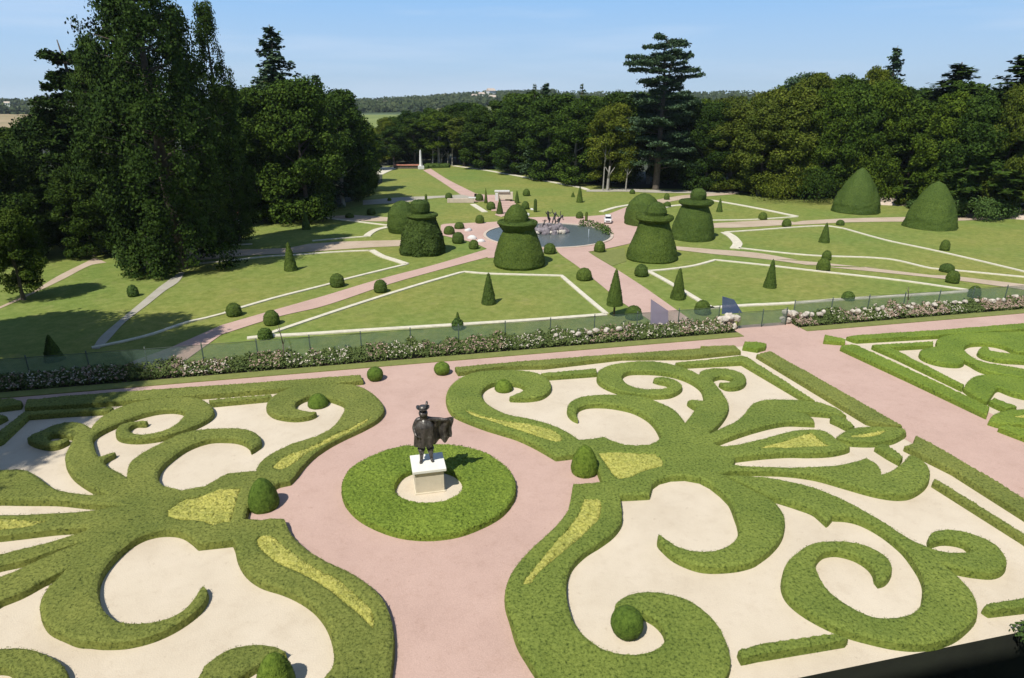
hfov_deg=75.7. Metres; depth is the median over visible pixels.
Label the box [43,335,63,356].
clipped cone
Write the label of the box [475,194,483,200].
clipped ball
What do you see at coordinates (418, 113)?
broadleaf tree
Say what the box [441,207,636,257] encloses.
plaza
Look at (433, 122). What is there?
broadleaf tree
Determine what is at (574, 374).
edging hedge
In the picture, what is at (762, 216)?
clipped ball
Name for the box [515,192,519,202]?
clipped cone
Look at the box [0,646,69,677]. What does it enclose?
box hedge
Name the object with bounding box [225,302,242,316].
clipped ball
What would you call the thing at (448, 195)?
clipped ball
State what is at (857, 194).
clipped topiary
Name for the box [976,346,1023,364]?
box hedge
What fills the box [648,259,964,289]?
stone kerb
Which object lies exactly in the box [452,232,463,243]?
clipped ball
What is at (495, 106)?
broadleaf tree
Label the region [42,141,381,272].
forest floor
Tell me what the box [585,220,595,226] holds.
water reeds
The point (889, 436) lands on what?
box hedge
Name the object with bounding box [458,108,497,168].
broadleaf tree
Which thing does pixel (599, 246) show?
clipped ball
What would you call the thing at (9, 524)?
golden bedding
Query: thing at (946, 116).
broadleaf tree
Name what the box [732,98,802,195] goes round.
broadleaf tree
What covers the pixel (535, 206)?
clipped pillar
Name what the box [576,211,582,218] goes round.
clipped ball
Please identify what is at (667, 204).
clipped ball
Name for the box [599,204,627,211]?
stone kerb
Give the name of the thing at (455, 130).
broadleaf tree
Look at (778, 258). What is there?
side path
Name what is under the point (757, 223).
side path
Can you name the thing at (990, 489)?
edging hedge
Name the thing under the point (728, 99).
broadleaf tree
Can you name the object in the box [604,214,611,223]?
parked car
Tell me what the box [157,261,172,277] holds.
shrub
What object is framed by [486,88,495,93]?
distant house
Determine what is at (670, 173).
broadleaf tree
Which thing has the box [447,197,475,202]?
wall
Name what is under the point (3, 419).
edging hedge
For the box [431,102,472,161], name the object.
broadleaf tree
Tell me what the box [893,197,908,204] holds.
shrub
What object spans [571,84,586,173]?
spruce tree
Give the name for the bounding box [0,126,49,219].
broadleaf tree
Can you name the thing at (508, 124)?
broadleaf tree
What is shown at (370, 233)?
stone kerb
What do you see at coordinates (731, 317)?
stone pier
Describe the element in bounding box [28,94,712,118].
hills
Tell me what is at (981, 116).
broadleaf tree
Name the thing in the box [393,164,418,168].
terracotta wall
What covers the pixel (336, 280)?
clipped ball
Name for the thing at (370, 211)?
clipped ball
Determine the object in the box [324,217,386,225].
stone kerb
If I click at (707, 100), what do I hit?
broadleaf tree
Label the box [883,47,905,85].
spruce tree
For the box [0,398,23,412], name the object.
edging hedge
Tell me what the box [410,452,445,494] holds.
stone pedestal
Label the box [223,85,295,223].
broadleaf tree
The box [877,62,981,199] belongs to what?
spruce tree
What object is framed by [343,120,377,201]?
broadleaf tree
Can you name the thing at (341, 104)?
broadleaf tree
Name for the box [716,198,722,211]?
clipped cone
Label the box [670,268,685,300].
clipped cone
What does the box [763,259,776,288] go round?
clipped cone
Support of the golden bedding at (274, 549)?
on the parterre terrace
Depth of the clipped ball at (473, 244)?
74.64 m
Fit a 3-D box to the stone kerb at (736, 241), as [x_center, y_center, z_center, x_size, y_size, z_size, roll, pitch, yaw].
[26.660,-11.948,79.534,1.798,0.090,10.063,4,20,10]
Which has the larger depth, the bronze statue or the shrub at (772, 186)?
the shrub at (772, 186)
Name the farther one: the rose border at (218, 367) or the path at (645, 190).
the path at (645, 190)
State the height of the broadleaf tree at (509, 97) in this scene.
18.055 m
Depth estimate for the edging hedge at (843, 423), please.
25.59 m
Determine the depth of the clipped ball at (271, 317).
49.37 m
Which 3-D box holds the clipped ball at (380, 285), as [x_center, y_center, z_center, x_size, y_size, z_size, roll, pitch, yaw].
[-11.630,-4.698,58.106,1.260,1.166,1.290,0,20,0]
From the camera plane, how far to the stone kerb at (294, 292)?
59.02 m
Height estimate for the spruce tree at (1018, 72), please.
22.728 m
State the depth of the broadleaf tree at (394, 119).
179.99 m
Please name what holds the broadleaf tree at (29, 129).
on the forest floor at (347, 199)
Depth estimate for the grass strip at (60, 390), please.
31.36 m
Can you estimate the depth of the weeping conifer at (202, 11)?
72.28 m
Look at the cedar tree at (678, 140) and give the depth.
117.22 m
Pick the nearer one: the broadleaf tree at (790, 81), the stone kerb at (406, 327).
the stone kerb at (406, 327)
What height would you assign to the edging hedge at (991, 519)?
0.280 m
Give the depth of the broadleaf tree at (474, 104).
176.70 m
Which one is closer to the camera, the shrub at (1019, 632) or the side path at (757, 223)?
the shrub at (1019, 632)
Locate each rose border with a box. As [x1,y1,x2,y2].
[0,314,735,391]
[791,295,1023,326]
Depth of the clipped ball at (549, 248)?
72.20 m
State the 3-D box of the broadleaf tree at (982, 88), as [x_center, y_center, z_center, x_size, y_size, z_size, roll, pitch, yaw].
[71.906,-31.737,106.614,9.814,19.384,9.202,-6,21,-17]
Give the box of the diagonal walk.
[92,272,183,348]
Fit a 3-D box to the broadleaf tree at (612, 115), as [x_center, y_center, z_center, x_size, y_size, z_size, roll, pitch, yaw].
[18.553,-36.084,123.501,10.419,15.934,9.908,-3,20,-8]
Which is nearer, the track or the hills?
the track
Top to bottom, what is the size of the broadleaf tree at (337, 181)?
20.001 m
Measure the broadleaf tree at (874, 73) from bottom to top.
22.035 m
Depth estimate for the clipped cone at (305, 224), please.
85.80 m
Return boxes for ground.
[0,136,1023,375]
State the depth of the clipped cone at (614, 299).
50.77 m
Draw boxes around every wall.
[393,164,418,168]
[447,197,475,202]
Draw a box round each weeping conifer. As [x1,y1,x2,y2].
[57,34,160,255]
[61,0,247,279]
[93,8,185,234]
[153,0,236,251]
[192,0,258,243]
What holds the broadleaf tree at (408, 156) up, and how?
on the forest floor at (642, 184)
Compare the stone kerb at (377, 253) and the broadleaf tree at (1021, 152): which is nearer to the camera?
the stone kerb at (377, 253)
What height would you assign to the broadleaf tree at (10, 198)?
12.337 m
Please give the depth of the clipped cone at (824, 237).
77.86 m
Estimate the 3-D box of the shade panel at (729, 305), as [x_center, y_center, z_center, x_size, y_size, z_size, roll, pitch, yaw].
[12.196,-1.899,36.404,1.351,1.051,0.020,-4,20,-12]
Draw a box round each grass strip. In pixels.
[0,332,743,398]
[800,309,1023,330]
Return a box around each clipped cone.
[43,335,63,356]
[284,242,297,271]
[302,211,310,229]
[481,273,495,305]
[484,188,487,202]
[496,198,502,213]
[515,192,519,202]
[576,187,582,202]
[606,268,622,315]
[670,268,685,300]
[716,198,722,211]
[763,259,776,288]
[818,223,829,242]
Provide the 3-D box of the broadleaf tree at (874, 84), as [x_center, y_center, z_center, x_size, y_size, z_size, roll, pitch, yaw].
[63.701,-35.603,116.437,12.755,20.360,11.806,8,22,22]
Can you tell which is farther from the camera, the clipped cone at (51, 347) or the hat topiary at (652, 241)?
the hat topiary at (652, 241)
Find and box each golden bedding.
[0,519,44,529]
[168,488,239,525]
[257,535,373,627]
[274,419,367,468]
[467,411,561,441]
[523,499,601,583]
[599,452,662,478]
[761,432,827,447]
[851,431,884,436]
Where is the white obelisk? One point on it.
(420, 166)
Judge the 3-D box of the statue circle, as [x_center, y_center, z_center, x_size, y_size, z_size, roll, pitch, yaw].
[-2.753,4.773,21.921,2.517,0.001,2.612,0,20,0]
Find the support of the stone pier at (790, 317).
on the parterre terrace
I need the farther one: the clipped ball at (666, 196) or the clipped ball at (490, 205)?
the clipped ball at (666, 196)
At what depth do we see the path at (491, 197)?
111.85 m
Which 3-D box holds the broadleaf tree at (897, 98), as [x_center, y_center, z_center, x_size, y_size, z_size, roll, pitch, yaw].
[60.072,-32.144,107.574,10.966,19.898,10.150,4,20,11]
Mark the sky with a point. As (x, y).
(372, 49)
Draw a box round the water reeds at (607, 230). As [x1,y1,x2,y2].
[603,227,613,234]
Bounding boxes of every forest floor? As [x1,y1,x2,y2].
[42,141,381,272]
[379,154,838,198]
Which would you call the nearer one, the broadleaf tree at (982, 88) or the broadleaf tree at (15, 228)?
the broadleaf tree at (15, 228)
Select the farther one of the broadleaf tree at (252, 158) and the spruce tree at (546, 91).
the spruce tree at (546, 91)
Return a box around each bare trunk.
[601,143,610,189]
[605,166,614,190]
[625,166,632,189]
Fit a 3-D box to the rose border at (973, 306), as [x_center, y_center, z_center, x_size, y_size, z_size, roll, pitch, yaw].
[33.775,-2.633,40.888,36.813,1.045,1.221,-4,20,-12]
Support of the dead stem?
on the flower bed soil at (285, 367)
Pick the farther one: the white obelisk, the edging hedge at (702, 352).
the white obelisk
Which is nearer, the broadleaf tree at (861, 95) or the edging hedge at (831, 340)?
the edging hedge at (831, 340)
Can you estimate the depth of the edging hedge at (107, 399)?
28.08 m
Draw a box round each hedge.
[0,383,394,677]
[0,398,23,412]
[0,407,113,446]
[0,414,8,424]
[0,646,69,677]
[24,375,363,410]
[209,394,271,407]
[341,444,515,540]
[424,163,449,167]
[446,360,1006,677]
[455,345,740,375]
[541,368,596,380]
[675,355,814,401]
[737,633,847,665]
[742,341,766,352]
[756,351,901,427]
[823,335,845,345]
[830,415,854,430]
[836,426,905,447]
[840,344,989,418]
[846,323,1023,343]
[871,341,963,391]
[874,444,902,465]
[903,436,1023,521]
[918,331,1023,377]
[931,479,1023,545]
[962,374,1023,404]
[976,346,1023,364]
[981,597,1023,617]
[987,408,1023,427]
[988,398,1016,411]
[997,425,1023,441]
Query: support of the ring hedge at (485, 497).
on the central path at (443, 600)
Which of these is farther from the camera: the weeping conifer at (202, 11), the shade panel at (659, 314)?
the weeping conifer at (202, 11)
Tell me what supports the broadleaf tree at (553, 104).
on the ground
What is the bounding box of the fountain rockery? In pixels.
[535,210,569,234]
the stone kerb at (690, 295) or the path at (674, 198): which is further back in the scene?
the path at (674, 198)
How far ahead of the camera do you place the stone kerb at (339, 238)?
80.28 m
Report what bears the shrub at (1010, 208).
on the ground
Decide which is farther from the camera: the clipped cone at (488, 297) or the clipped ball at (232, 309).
the clipped cone at (488, 297)
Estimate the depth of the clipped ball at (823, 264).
64.97 m
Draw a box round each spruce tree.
[250,25,347,218]
[516,83,555,179]
[520,84,538,169]
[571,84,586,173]
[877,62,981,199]
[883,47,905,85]
[903,54,1023,214]
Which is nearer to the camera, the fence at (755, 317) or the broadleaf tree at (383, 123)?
the fence at (755, 317)
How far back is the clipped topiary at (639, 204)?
88.02 m
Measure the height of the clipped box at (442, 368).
0.609 m
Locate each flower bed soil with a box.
[0,330,736,391]
[792,307,1022,326]
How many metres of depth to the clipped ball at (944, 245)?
73.83 m
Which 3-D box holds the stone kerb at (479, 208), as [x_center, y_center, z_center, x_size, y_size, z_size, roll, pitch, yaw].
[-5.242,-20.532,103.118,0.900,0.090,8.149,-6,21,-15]
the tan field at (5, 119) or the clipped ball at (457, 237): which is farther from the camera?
the tan field at (5, 119)
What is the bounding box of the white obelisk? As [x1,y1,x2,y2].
[418,150,423,168]
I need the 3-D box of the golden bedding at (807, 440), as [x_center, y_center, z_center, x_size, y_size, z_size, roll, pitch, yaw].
[10.334,3.936,23.878,2.580,0.318,1.040,-10,22,-24]
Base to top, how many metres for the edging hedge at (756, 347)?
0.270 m
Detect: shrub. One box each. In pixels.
[112,240,138,271]
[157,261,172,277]
[749,170,808,201]
[790,165,843,201]
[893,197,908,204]
[906,198,916,207]
[953,195,971,216]
[966,195,1007,221]
[1000,194,1022,217]
[1009,620,1023,641]
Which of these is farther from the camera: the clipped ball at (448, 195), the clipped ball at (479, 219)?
the clipped ball at (448, 195)
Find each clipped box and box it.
[248,478,279,513]
[256,651,295,677]
[307,393,328,409]
[367,366,382,381]
[434,361,449,375]
[494,379,512,392]
[571,445,597,478]
[610,604,643,640]
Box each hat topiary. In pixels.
[398,199,445,257]
[493,203,544,270]
[626,201,677,263]
[671,188,714,241]
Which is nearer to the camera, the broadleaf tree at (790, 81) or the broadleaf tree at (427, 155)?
the broadleaf tree at (790, 81)
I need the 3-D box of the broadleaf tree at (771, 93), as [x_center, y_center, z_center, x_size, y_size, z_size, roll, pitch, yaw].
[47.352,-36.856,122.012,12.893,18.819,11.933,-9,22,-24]
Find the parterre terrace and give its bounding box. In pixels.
[0,338,1023,677]
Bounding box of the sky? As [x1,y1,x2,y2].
[0,0,1023,99]
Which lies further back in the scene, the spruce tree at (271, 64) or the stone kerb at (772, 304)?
the spruce tree at (271, 64)
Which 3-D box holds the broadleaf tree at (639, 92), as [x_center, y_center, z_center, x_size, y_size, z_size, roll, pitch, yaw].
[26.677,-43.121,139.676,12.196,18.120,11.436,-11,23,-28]
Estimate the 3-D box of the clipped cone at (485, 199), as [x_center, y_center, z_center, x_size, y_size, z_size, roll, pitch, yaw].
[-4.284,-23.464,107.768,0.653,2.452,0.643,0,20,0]
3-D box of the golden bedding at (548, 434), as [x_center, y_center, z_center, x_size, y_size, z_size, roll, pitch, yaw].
[0.054,3.323,25.544,4.526,0.327,0.803,13,24,32]
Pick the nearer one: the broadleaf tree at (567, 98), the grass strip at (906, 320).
the grass strip at (906, 320)
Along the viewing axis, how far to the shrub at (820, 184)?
106.61 m
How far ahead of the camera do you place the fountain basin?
81.14 m
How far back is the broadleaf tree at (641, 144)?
127.31 m
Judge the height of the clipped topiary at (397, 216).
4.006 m
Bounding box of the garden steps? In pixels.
[488,201,511,210]
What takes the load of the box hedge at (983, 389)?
on the parterre terrace
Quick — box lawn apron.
[589,248,626,265]
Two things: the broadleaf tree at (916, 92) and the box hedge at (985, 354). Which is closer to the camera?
the box hedge at (985, 354)
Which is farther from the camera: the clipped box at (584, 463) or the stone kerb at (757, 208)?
the stone kerb at (757, 208)
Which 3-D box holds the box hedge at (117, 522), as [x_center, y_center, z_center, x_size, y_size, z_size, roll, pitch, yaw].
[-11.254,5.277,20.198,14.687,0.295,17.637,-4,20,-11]
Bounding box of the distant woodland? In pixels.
[0,88,767,114]
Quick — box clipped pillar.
[533,199,536,211]
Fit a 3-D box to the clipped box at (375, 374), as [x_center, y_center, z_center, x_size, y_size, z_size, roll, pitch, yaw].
[-6.216,1.564,29.874,0.741,0.650,0.761,0,20,0]
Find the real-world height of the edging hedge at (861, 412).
0.292 m
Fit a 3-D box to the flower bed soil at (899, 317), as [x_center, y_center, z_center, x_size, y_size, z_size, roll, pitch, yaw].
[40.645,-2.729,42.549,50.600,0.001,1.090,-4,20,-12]
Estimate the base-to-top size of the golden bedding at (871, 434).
0.291 m
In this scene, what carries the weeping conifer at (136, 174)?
on the forest floor at (347, 199)
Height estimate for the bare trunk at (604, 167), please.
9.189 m
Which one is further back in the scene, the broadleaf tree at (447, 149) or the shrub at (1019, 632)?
the broadleaf tree at (447, 149)
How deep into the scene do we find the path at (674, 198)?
115.35 m
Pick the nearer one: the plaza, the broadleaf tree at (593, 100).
the plaza
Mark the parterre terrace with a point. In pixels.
(154, 580)
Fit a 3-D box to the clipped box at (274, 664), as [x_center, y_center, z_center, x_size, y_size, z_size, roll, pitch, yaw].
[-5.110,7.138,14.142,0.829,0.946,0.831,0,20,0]
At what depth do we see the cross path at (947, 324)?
33.47 m
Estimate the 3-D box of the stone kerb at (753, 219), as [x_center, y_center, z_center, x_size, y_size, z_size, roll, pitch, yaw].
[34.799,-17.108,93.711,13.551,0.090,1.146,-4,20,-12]
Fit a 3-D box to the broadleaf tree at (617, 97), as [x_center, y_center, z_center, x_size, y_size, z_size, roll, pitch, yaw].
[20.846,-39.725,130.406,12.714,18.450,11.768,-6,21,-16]
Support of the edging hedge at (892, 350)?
on the parterre terrace
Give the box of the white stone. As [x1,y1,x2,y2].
[467,235,476,238]
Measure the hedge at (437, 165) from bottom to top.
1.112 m
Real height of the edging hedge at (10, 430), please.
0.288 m
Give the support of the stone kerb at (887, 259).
on the ground
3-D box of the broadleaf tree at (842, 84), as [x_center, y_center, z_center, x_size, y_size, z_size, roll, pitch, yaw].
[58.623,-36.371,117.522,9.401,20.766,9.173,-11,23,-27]
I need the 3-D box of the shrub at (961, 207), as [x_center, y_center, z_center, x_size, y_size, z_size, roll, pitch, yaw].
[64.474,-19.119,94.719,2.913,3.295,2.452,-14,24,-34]
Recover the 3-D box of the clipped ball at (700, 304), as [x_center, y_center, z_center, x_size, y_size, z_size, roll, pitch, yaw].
[15.113,-2.543,52.178,1.301,1.155,1.325,0,20,0]
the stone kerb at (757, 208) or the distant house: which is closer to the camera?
the stone kerb at (757, 208)
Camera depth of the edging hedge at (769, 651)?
15.09 m
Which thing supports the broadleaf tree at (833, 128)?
on the ground
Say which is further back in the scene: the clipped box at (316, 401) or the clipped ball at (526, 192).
the clipped ball at (526, 192)
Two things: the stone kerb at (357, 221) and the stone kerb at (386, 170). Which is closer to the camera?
the stone kerb at (357, 221)
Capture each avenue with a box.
[157,249,486,357]
[556,248,688,328]
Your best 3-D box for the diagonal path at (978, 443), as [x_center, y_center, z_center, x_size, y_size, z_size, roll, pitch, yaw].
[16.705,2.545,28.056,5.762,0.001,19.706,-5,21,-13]
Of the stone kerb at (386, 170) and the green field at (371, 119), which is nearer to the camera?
the stone kerb at (386, 170)
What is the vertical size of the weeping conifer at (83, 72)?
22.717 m
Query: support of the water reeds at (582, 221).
in the fountain basin
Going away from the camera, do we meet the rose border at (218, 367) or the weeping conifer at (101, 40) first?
the rose border at (218, 367)
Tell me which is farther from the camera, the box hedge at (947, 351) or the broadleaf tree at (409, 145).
the broadleaf tree at (409, 145)
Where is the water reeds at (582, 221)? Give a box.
[579,219,586,226]
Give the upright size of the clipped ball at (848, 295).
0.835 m
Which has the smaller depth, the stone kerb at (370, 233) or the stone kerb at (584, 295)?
the stone kerb at (584, 295)
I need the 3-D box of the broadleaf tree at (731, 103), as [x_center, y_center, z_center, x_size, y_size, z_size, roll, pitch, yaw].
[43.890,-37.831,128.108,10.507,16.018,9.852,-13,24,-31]
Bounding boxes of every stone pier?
[717,313,740,329]
[782,309,798,323]
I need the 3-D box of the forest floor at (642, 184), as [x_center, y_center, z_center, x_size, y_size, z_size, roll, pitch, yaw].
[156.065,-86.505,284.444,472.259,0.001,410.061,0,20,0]
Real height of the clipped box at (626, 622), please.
0.731 m
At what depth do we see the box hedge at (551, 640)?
19.12 m
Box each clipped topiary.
[387,200,409,233]
[624,193,656,225]
[831,167,880,214]
[901,181,958,230]
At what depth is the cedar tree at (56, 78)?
70.34 m
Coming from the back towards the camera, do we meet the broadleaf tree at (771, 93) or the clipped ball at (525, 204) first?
the broadleaf tree at (771, 93)
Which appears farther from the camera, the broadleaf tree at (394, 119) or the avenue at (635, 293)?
the broadleaf tree at (394, 119)
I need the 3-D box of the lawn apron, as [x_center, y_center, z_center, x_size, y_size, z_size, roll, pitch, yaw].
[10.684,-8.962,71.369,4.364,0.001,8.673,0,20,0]
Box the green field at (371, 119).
[362,115,397,127]
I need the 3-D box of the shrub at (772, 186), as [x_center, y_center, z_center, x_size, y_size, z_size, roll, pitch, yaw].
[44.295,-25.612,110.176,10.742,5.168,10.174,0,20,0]
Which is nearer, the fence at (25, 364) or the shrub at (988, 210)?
the fence at (25, 364)
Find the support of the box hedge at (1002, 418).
on the parterre terrace
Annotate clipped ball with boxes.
[126,285,138,296]
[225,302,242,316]
[257,328,272,339]
[263,310,279,325]
[329,273,344,287]
[345,213,353,217]
[366,208,375,214]
[373,279,387,292]
[444,226,454,234]
[445,193,452,198]
[451,318,463,325]
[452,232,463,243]
[454,222,463,228]
[468,240,478,248]
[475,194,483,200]
[475,215,483,223]
[486,201,494,209]
[522,201,528,209]
[523,189,529,195]
[543,243,555,253]
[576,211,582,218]
[576,267,591,280]
[594,241,604,252]
[625,305,641,320]
[634,264,647,276]
[664,193,669,199]
[664,201,670,206]
[694,300,710,311]
[758,212,766,219]
[782,219,791,226]
[816,258,830,270]
[821,250,831,259]
[836,220,844,225]
[841,291,854,298]
[939,240,950,250]
[939,263,954,272]
[945,270,960,283]
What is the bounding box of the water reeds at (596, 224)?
[593,221,600,228]
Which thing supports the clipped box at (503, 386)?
on the parterre terrace
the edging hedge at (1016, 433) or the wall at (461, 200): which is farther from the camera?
the wall at (461, 200)
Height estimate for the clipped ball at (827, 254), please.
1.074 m
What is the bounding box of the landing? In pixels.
[735,323,797,332]
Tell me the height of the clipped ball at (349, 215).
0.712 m
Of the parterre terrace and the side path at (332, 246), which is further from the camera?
the side path at (332, 246)
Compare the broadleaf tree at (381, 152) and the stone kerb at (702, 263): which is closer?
the stone kerb at (702, 263)
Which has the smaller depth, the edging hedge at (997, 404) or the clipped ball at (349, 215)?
the edging hedge at (997, 404)
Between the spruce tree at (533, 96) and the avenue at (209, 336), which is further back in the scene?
the spruce tree at (533, 96)
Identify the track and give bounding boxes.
[0,258,105,307]
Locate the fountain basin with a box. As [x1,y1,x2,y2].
[483,222,612,248]
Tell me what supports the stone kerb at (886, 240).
on the ground
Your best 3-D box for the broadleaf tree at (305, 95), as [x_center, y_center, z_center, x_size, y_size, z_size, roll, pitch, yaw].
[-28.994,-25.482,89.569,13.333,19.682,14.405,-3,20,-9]
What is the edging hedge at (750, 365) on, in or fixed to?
on the parterre terrace
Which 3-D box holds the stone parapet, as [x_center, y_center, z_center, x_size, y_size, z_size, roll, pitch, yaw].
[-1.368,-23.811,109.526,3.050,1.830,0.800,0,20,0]
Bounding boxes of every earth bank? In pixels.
[880,195,908,205]
[998,202,1023,219]
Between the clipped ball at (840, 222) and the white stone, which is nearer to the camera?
the white stone
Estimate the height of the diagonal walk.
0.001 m
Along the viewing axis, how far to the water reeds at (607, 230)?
82.43 m
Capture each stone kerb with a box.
[91,312,224,347]
[199,250,368,263]
[223,263,408,313]
[247,313,606,339]
[272,271,608,333]
[312,236,366,240]
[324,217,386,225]
[364,226,387,236]
[369,249,408,263]
[377,167,395,174]
[455,165,589,189]
[470,204,487,211]
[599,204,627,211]
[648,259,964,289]
[648,271,712,307]
[713,200,798,216]
[713,216,797,220]
[713,290,958,308]
[721,232,741,248]
[724,225,1023,271]
[740,247,1023,277]
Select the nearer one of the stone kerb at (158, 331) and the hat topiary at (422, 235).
the stone kerb at (158, 331)
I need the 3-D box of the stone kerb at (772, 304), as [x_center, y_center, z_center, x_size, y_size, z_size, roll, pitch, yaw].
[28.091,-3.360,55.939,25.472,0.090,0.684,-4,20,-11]
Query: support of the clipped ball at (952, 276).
on the ground
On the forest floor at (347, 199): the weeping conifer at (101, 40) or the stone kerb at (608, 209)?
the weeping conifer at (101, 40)
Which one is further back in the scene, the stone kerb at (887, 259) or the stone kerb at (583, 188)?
the stone kerb at (583, 188)
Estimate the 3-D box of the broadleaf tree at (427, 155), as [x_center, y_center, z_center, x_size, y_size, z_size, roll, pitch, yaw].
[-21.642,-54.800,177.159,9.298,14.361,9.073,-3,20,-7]
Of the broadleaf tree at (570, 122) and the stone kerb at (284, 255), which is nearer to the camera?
the stone kerb at (284, 255)
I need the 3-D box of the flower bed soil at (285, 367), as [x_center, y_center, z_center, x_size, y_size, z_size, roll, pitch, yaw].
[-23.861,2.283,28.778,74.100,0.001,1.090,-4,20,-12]
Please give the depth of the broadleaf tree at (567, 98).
138.19 m
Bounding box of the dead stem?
[276,325,284,364]
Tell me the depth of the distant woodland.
910.34 m
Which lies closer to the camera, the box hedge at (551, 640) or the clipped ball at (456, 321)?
the box hedge at (551, 640)
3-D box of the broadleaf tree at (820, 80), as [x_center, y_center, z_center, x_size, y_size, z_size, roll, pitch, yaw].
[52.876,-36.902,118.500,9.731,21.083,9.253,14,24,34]
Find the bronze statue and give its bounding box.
[412,401,454,463]
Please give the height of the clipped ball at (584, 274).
1.177 m
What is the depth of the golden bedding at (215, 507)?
20.18 m
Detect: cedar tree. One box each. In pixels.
[26,40,104,214]
[611,32,705,189]
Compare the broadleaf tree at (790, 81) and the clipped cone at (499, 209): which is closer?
the clipped cone at (499, 209)
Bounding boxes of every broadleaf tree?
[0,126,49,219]
[0,146,60,263]
[0,207,48,300]
[5,111,92,246]
[42,162,117,258]
[208,84,266,217]
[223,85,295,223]
[250,74,348,225]
[254,74,299,158]
[308,87,383,205]
[310,74,356,207]
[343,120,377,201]
[356,123,379,189]
[373,117,400,164]
[375,134,386,158]
[379,125,405,166]
[389,116,404,159]
[396,110,418,162]
[398,117,433,163]
[412,112,456,163]
[414,111,422,158]
[419,107,446,161]
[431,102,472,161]
[433,112,456,158]
[446,116,471,166]
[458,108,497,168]
[459,105,493,164]
[467,102,488,111]
[479,99,512,150]
[487,99,530,173]
[489,92,521,161]
[505,91,543,154]
[519,94,573,180]
[528,92,576,112]
[545,100,602,185]
[560,94,602,168]
[584,102,639,188]
[591,90,643,184]
[625,91,657,177]
[629,96,675,183]
[647,90,704,184]
[677,97,723,172]
[677,100,734,190]
[701,102,755,191]
[715,95,748,177]
[727,101,751,175]
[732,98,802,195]
[738,87,793,188]
[757,85,826,197]
[775,71,833,173]
[784,71,812,160]
[797,87,857,198]
[821,73,866,191]
[821,82,893,187]
[838,75,903,189]
[838,77,913,202]
[864,65,890,156]
[875,97,946,199]
[903,86,930,162]
[904,90,945,160]
[906,89,975,198]
[917,86,933,94]
[936,94,1014,211]
[946,79,991,97]
[969,80,1023,215]
[978,89,1005,102]
[1004,106,1023,210]
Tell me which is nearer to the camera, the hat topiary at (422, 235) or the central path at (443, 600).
the central path at (443, 600)
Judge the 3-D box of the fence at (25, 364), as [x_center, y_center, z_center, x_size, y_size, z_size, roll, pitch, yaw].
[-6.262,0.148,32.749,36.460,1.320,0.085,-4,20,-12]
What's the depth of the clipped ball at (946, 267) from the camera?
64.70 m
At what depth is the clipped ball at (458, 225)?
86.14 m
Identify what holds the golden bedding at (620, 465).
on the parterre terrace
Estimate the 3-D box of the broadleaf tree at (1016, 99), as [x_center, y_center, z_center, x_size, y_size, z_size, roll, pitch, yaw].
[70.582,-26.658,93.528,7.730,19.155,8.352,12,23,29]
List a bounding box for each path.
[2,313,1023,404]
[187,240,400,260]
[248,361,599,677]
[328,215,387,220]
[363,195,471,204]
[424,169,475,196]
[474,194,515,216]
[587,188,739,192]
[657,193,737,202]
[676,246,1023,289]
[714,216,1009,227]
[740,326,1023,497]
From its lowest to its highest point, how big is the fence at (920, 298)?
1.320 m
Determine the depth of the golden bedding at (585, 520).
19.05 m
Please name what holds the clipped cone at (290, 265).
on the ground
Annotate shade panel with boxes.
[650,299,667,324]
[722,296,741,313]
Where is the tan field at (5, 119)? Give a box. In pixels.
[0,113,30,127]
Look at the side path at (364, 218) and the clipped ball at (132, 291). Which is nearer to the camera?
the clipped ball at (132, 291)
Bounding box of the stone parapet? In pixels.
[495,190,512,200]
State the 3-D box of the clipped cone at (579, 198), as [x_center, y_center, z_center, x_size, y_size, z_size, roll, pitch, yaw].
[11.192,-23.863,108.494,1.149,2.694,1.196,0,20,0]
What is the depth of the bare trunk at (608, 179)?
122.11 m
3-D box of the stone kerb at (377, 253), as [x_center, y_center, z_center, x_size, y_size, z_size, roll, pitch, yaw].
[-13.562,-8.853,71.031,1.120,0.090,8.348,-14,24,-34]
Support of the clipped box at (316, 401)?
on the parterre terrace
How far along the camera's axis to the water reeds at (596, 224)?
86.34 m
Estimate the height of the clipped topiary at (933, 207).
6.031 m
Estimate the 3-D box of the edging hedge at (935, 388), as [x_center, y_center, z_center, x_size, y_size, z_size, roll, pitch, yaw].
[18.176,1.720,29.973,1.056,0.288,8.143,-6,21,-15]
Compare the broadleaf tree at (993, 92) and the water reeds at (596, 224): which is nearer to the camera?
the water reeds at (596, 224)
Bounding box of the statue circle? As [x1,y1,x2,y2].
[396,474,461,502]
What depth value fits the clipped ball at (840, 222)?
88.86 m
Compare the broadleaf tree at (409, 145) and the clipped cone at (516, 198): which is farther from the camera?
the broadleaf tree at (409, 145)
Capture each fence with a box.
[0,305,720,383]
[737,307,787,328]
[793,285,1023,317]
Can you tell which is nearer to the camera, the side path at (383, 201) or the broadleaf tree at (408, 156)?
the side path at (383, 201)

